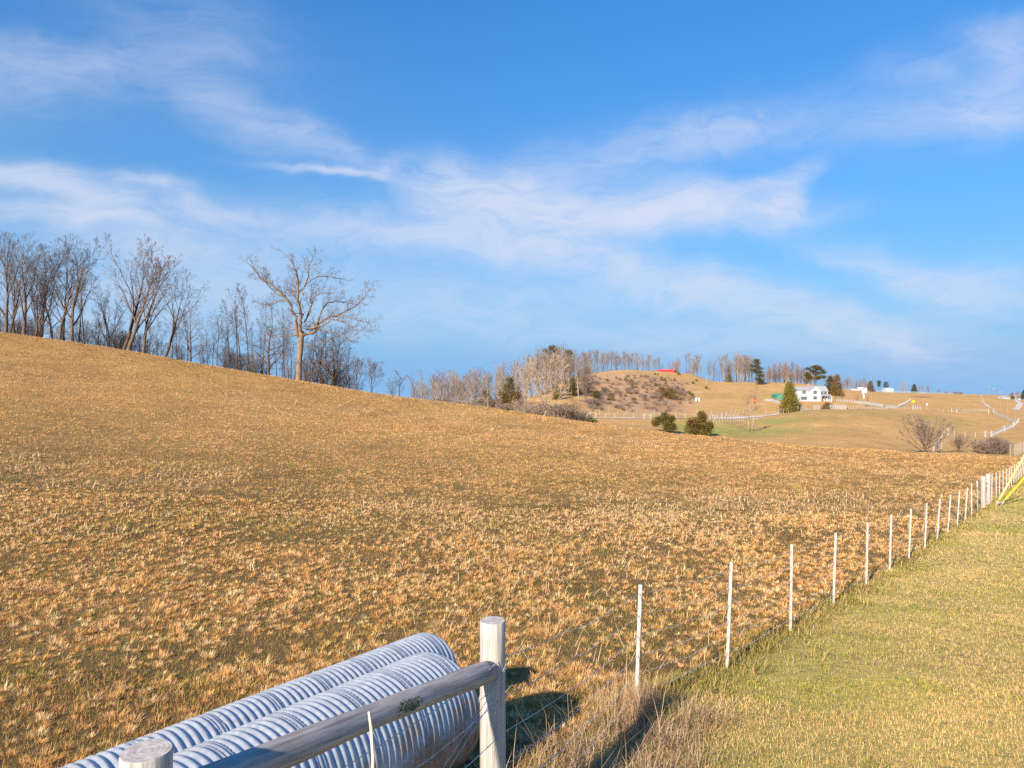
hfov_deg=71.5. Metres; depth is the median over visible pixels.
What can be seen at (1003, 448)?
bush
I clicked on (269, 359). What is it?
bare tree
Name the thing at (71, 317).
bare tree
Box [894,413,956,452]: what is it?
bare tree
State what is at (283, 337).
slender tree
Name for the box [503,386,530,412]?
evergreen tree
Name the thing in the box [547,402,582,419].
bush
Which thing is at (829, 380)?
evergreen tree
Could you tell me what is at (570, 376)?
bare tree
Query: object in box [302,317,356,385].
bare tree
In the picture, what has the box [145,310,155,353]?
slender tree
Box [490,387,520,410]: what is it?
evergreen tree
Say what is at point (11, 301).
slender tree
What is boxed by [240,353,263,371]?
bush
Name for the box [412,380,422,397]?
bare tree
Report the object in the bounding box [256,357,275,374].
bush
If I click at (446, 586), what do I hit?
field grass
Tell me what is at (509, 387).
cedar tree
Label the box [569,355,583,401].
bare tree
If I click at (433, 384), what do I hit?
bare tree
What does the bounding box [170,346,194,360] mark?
bush
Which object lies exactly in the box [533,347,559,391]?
bare tree
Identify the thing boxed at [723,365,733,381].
bare tree
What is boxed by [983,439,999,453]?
bush
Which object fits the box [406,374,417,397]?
bare tree
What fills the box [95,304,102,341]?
slender tree
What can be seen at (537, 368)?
bare tree
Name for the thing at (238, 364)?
bush
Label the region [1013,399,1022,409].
road
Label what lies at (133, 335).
bare tree
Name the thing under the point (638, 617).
wire fence
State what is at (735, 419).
post fence
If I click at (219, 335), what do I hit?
slender tree
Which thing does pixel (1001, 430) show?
post fence
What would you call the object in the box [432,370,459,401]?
bare tree
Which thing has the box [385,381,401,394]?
bush
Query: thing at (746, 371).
bare tree
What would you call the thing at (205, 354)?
bush
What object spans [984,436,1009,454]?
bush
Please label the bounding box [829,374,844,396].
evergreen tree
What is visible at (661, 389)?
shrub
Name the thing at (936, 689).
verge grass
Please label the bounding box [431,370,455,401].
bare tree
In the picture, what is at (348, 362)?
slender tree
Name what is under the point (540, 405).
bush
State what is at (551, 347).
pine tree
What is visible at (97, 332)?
bush
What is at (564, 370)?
bare tree
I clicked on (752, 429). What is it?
dead tree
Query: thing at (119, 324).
slender tree
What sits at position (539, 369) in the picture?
bare tree
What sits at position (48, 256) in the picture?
bare tree
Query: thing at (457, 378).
bare tree
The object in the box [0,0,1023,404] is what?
sky
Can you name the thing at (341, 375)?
bush
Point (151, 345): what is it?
bush
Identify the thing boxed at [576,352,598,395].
bare tree
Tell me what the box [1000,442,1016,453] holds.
bush
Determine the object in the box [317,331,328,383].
slender tree
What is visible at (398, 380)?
bare tree
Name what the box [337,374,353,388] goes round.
bush
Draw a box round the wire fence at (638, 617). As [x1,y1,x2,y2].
[342,461,1023,767]
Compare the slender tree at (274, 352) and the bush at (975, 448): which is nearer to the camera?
the slender tree at (274, 352)
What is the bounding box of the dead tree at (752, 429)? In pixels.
[740,387,759,430]
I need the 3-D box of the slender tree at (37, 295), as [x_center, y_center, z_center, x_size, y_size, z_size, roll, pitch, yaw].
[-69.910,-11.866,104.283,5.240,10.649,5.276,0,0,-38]
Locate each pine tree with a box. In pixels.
[543,345,561,357]
[748,359,764,384]
[804,365,827,380]
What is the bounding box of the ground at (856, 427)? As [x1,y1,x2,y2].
[0,333,1023,767]
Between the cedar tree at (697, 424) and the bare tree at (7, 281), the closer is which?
the bare tree at (7, 281)
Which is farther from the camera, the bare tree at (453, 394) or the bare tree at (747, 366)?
the bare tree at (747, 366)
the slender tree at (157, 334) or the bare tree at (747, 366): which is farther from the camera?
the bare tree at (747, 366)
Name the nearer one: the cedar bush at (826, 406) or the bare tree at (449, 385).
the bare tree at (449, 385)
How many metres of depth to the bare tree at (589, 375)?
348.57 m
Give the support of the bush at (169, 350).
on the ground at (856, 427)
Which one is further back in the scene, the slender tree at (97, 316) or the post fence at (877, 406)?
the post fence at (877, 406)
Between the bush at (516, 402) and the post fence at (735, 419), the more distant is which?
the post fence at (735, 419)
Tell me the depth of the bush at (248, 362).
115.30 m
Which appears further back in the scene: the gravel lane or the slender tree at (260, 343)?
the gravel lane
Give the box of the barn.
[658,369,676,372]
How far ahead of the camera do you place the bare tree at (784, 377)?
615.77 m
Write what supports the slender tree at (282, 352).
on the ground at (856, 427)
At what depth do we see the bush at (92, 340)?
110.68 m
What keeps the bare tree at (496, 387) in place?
on the ground at (856, 427)
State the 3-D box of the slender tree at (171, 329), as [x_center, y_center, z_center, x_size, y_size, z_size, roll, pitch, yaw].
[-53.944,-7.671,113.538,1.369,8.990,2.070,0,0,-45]
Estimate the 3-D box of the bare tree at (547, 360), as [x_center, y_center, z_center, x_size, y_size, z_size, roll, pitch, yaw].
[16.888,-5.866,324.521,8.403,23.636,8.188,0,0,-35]
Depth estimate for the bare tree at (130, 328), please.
106.79 m
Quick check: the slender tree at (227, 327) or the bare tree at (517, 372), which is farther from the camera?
the bare tree at (517, 372)
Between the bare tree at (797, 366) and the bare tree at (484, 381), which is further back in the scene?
the bare tree at (797, 366)
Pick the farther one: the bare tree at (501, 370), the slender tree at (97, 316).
the bare tree at (501, 370)
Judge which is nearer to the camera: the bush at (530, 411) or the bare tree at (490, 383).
the bush at (530, 411)
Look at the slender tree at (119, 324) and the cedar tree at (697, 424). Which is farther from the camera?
the cedar tree at (697, 424)
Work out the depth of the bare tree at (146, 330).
106.77 m
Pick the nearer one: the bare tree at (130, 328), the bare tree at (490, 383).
the bare tree at (130, 328)
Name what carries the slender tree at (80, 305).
on the ground at (856, 427)
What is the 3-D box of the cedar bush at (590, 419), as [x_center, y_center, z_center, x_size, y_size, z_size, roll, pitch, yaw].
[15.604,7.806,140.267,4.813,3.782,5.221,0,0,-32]
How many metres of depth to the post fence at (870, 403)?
365.20 m
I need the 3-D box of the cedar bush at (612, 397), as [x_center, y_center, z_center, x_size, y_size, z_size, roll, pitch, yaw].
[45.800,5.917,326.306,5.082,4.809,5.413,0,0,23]
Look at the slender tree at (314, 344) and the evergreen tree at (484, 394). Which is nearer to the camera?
the slender tree at (314, 344)
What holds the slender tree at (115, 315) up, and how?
on the ground at (856, 427)
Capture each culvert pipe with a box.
[59,632,456,767]
[173,652,479,767]
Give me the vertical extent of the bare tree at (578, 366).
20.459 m
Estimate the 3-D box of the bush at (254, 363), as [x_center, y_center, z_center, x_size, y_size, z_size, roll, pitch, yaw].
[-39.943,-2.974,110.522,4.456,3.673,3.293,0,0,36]
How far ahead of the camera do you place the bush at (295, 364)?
109.91 m
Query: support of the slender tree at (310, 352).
on the ground at (856, 427)
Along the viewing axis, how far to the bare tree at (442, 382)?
191.05 m
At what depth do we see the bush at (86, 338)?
108.39 m
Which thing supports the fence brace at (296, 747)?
on the ground at (856, 427)
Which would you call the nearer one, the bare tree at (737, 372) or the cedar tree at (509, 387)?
the cedar tree at (509, 387)
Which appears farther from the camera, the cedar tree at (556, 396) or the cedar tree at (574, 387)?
the cedar tree at (574, 387)
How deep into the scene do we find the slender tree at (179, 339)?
114.69 m
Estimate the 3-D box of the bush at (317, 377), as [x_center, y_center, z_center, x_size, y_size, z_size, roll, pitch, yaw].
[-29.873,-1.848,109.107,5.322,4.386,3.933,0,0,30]
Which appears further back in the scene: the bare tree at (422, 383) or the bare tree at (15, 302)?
the bare tree at (422, 383)
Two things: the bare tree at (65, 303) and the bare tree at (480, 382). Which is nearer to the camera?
the bare tree at (65, 303)
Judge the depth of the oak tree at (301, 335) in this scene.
106.13 m
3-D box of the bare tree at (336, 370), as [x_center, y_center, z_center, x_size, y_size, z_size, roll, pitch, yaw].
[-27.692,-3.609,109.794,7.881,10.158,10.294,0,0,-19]
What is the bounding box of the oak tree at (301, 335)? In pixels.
[242,246,382,379]
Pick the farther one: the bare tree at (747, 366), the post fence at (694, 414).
the bare tree at (747, 366)
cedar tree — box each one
[503,374,519,408]
[552,379,560,399]
[568,376,577,395]
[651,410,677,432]
[683,410,715,435]
[775,381,801,412]
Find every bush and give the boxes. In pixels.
[0,306,18,331]
[0,313,28,333]
[15,321,33,334]
[16,316,53,335]
[20,317,53,336]
[47,325,68,338]
[62,319,95,341]
[67,320,104,343]
[77,330,94,343]
[82,323,117,346]
[83,330,103,344]
[98,327,127,348]
[109,335,125,348]
[111,334,124,348]
[132,333,160,352]
[140,338,166,354]
[148,342,167,355]
[158,341,177,357]
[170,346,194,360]
[171,344,189,359]
[192,344,216,364]
[207,346,235,367]
[214,347,243,367]
[214,352,238,367]
[227,352,248,369]
[231,357,246,370]
[235,352,263,370]
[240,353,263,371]
[241,354,265,372]
[253,362,273,374]
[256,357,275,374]
[277,362,303,379]
[302,358,317,380]
[304,359,330,382]
[304,370,318,382]
[307,359,339,383]
[325,363,356,387]
[330,369,352,386]
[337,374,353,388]
[346,377,361,388]
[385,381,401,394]
[433,398,453,401]
[467,397,486,405]
[482,399,503,407]
[493,403,510,409]
[509,399,534,410]
[513,402,551,415]
[514,403,538,413]
[543,403,567,418]
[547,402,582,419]
[563,411,594,420]
[567,407,588,420]
[583,416,596,422]
[585,399,597,407]
[591,389,599,398]
[606,392,616,400]
[655,394,663,401]
[821,402,830,409]
[965,438,988,452]
[975,440,992,453]
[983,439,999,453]
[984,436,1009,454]
[993,438,1013,453]
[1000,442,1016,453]
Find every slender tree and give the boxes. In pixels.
[9,279,23,330]
[17,268,54,336]
[35,279,52,337]
[47,300,54,337]
[75,279,85,339]
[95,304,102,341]
[101,297,109,346]
[110,299,123,345]
[117,307,123,348]
[129,294,143,351]
[144,321,167,353]
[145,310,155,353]
[161,314,185,359]
[169,308,176,357]
[180,309,189,360]
[194,334,210,362]
[200,320,210,361]
[208,299,247,368]
[210,325,220,364]
[213,314,224,366]
[230,306,241,369]
[247,322,274,373]
[249,328,254,372]
[256,315,268,372]
[265,330,277,376]
[273,336,295,376]
[276,308,291,377]
[281,339,291,376]
[284,327,295,376]
[294,345,311,377]
[307,341,314,380]
[309,329,322,372]
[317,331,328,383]
[343,348,353,375]
[343,353,351,385]
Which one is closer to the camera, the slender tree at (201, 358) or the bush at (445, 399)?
the slender tree at (201, 358)
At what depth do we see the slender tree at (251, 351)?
108.85 m
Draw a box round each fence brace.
[119,616,506,767]
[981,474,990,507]
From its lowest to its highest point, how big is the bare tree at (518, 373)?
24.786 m
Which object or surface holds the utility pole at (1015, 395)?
on the ground at (856, 427)
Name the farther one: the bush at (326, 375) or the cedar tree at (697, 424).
the cedar tree at (697, 424)
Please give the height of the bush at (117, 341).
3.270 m
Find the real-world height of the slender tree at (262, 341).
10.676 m
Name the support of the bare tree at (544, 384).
on the ground at (856, 427)
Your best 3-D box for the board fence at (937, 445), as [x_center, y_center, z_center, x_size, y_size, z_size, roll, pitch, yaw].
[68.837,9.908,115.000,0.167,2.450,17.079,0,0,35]
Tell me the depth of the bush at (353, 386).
110.54 m
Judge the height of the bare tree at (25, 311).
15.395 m
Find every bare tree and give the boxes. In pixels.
[0,230,52,334]
[0,231,46,333]
[0,247,39,333]
[5,244,68,336]
[24,235,94,339]
[24,252,91,338]
[31,232,110,341]
[36,242,96,340]
[72,263,88,341]
[89,282,129,346]
[101,234,182,349]
[108,238,174,350]
[135,255,185,352]
[149,267,209,357]
[170,303,215,361]
[222,282,245,368]
[232,288,254,371]
[238,301,297,374]
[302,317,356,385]
[305,328,357,386]
[349,354,372,388]
[365,358,385,391]
[388,371,408,395]
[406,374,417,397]
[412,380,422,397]
[414,369,429,399]
[420,382,433,400]
[426,375,443,399]
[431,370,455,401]
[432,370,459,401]
[435,367,446,399]
[446,382,469,403]
[447,371,471,400]
[458,369,484,404]
[461,368,487,404]
[462,379,474,403]
[468,367,480,398]
[472,367,487,405]
[481,371,488,398]
[482,372,493,405]
[484,372,497,399]
[492,369,510,396]
[493,375,498,396]
[495,368,517,398]
[497,361,508,408]
[510,359,522,386]
[512,357,522,393]
[513,362,523,389]
[514,362,531,402]
[515,349,570,415]
[521,359,537,397]
[524,353,554,394]
[532,354,542,392]
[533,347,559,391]
[537,349,550,394]
[540,342,565,392]
[541,348,556,387]
[550,347,570,382]
[556,350,571,397]
[558,350,584,392]
[563,355,574,394]
[565,354,576,400]
[569,349,590,385]
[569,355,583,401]
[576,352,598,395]
[576,361,598,387]
[577,363,597,401]
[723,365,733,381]
[732,353,744,381]
[742,355,749,381]
[743,357,747,381]
[768,361,778,381]
[774,362,786,382]
[780,368,792,381]
[793,363,800,382]
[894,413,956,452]
[897,383,907,390]
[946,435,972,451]
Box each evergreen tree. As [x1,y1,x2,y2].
[477,386,495,407]
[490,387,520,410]
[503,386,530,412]
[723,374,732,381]
[824,375,833,394]
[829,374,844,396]
[867,380,874,391]
[911,385,918,392]
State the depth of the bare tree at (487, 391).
191.71 m
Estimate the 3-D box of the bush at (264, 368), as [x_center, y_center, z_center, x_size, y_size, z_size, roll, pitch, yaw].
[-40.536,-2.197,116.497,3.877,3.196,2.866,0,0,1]
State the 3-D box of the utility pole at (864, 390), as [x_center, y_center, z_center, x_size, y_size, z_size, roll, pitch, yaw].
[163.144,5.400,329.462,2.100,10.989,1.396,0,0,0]
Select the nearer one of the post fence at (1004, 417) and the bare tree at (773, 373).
the post fence at (1004, 417)
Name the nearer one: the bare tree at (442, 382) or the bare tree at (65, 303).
the bare tree at (65, 303)
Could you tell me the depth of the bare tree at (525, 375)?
189.22 m
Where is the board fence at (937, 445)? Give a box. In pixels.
[933,436,941,452]
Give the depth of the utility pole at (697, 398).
237.90 m
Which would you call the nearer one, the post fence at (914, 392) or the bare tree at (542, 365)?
the bare tree at (542, 365)
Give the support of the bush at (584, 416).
on the ground at (856, 427)
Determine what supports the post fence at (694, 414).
on the ground at (856, 427)
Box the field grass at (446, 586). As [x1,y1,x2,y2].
[0,332,1023,767]
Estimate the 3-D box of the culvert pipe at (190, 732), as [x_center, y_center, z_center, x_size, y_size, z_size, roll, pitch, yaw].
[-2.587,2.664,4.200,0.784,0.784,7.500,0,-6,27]
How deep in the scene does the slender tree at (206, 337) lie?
107.71 m
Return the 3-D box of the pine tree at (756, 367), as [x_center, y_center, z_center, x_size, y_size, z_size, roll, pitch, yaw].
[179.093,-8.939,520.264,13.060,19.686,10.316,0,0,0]
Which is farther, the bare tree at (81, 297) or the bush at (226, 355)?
the bush at (226, 355)
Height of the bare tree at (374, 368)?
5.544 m
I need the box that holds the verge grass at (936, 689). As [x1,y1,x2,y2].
[514,476,1023,767]
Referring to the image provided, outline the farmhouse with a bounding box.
[795,384,832,401]
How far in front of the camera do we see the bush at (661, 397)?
353.72 m
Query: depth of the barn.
541.80 m
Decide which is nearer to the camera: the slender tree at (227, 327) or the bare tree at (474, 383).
the slender tree at (227, 327)
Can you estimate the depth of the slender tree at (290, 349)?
114.20 m
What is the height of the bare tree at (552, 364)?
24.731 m
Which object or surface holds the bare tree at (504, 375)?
on the ground at (856, 427)
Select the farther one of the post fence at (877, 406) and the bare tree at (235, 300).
the post fence at (877, 406)
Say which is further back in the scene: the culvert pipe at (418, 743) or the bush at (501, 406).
the bush at (501, 406)
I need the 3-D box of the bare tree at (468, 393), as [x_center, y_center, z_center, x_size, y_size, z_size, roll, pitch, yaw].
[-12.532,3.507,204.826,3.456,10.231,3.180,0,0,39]
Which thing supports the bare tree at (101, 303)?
on the ground at (856, 427)
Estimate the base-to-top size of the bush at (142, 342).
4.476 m
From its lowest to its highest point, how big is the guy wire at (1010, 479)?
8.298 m
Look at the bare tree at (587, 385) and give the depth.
308.32 m
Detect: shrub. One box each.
[656,387,667,395]
[659,386,683,400]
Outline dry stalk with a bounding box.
[368,711,374,767]
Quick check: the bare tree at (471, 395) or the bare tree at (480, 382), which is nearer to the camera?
the bare tree at (471, 395)
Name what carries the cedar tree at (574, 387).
on the ground at (856, 427)
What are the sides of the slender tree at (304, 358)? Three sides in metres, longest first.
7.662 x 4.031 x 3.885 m
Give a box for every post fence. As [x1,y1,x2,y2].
[586,413,737,417]
[713,415,754,423]
[765,399,778,403]
[828,405,846,408]
[836,399,882,406]
[848,406,904,408]
[867,390,954,393]
[897,399,910,407]
[984,418,1018,436]
[994,412,1014,421]
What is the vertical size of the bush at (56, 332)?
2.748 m
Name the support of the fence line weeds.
on the ground at (856, 427)
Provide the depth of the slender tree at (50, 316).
106.37 m
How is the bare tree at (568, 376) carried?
on the ground at (856, 427)
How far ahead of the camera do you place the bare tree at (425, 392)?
208.09 m
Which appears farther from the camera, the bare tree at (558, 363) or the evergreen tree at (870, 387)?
the evergreen tree at (870, 387)
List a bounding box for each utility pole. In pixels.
[694,391,701,416]
[862,384,866,406]
[1013,394,1018,424]
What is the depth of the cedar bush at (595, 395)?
328.00 m
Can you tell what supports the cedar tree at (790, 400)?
on the ground at (856, 427)
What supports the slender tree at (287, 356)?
on the ground at (856, 427)
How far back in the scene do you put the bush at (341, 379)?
110.13 m
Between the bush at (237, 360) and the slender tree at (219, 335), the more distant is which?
the bush at (237, 360)
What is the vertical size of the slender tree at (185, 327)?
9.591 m
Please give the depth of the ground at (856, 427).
22.12 m
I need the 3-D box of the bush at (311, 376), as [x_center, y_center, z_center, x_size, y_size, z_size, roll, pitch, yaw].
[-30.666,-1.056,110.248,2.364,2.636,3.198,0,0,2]
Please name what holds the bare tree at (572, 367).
on the ground at (856, 427)
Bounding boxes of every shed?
[770,393,783,399]
[882,388,893,392]
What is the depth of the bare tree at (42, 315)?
109.55 m
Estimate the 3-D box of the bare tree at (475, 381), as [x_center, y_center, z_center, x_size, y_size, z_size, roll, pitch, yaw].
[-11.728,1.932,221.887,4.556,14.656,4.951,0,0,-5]
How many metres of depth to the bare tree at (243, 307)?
108.68 m
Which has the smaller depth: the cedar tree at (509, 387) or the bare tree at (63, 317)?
the bare tree at (63, 317)
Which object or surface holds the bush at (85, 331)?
on the ground at (856, 427)
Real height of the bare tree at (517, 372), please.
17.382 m
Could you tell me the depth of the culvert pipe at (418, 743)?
4.99 m
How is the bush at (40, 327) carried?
on the ground at (856, 427)
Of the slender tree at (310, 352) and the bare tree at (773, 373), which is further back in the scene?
the bare tree at (773, 373)
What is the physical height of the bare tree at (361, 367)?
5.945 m
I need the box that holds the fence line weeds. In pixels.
[461,470,1023,767]
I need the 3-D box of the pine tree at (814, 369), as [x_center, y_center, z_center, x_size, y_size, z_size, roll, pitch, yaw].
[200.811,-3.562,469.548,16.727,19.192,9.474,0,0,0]
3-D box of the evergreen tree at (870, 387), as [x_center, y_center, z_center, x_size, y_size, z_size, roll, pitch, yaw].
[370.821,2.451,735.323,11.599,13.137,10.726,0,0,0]
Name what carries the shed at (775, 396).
on the ground at (856, 427)
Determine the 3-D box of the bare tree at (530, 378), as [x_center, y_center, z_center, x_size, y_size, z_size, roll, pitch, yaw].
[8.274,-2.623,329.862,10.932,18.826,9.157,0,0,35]
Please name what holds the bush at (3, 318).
on the ground at (856, 427)
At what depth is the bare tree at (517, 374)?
251.91 m
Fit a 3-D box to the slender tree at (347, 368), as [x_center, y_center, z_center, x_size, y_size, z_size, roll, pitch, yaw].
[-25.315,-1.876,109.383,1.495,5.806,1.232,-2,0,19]
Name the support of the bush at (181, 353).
on the ground at (856, 427)
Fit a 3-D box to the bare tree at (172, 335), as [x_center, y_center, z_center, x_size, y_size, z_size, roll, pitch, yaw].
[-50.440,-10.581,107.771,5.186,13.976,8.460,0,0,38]
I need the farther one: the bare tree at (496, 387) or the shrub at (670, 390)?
the shrub at (670, 390)
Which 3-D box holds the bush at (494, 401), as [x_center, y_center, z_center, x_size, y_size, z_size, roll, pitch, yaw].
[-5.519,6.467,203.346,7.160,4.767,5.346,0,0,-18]
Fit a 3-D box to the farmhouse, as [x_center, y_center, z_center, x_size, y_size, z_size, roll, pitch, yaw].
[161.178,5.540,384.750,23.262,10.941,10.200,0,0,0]
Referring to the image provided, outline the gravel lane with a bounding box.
[579,409,885,418]
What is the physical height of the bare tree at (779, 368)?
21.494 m
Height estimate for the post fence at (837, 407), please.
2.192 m
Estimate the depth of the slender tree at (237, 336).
113.22 m
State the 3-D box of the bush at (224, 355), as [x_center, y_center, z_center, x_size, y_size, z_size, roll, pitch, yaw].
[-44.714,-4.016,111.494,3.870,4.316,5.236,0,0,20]
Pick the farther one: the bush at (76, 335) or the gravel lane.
the gravel lane
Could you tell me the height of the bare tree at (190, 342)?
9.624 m
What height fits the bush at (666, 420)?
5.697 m
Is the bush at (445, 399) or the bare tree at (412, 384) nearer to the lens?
the bush at (445, 399)
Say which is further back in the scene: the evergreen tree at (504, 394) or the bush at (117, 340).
the evergreen tree at (504, 394)
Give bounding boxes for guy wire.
[996,455,1023,505]
[1001,477,1023,504]
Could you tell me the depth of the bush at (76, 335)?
109.30 m
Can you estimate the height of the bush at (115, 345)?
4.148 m
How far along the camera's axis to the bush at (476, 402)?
200.58 m
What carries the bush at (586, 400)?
on the ground at (856, 427)
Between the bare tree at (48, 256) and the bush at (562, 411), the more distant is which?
the bush at (562, 411)
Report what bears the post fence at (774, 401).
on the ground at (856, 427)
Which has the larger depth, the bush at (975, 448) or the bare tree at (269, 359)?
the bush at (975, 448)
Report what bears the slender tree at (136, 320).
on the ground at (856, 427)
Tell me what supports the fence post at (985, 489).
on the ground at (856, 427)
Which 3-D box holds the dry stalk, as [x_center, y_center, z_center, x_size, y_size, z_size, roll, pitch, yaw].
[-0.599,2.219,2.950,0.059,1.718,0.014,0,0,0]
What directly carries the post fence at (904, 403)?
on the ground at (856, 427)
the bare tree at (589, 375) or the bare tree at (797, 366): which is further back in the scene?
the bare tree at (797, 366)
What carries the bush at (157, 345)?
on the ground at (856, 427)
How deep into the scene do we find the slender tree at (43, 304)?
105.90 m
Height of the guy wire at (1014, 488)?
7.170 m
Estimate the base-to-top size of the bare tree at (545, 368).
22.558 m
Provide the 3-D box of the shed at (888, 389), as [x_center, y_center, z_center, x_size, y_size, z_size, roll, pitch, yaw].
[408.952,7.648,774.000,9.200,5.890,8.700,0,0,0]
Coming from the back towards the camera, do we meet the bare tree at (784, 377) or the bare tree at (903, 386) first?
the bare tree at (903, 386)
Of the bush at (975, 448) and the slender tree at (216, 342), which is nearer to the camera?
the slender tree at (216, 342)
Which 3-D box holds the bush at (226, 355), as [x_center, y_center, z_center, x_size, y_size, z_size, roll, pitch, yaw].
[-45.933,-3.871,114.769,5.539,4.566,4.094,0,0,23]
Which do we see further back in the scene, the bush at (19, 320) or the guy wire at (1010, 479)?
the bush at (19, 320)
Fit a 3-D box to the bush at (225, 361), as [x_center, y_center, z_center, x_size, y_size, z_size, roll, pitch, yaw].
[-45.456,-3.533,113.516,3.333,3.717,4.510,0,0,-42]
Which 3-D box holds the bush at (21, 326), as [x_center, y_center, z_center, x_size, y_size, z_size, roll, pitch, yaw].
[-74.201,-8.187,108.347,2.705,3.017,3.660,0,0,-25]
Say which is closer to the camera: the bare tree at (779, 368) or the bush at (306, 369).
the bush at (306, 369)
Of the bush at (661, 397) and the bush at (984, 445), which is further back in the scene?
the bush at (661, 397)
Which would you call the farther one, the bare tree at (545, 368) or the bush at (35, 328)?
the bare tree at (545, 368)
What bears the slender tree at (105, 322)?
on the ground at (856, 427)
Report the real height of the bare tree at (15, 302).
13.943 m
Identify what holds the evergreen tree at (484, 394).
on the ground at (856, 427)
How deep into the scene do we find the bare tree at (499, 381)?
255.00 m
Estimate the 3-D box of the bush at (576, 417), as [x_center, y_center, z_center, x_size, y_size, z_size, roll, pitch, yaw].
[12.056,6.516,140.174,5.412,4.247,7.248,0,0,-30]
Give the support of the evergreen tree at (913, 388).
on the ground at (856, 427)

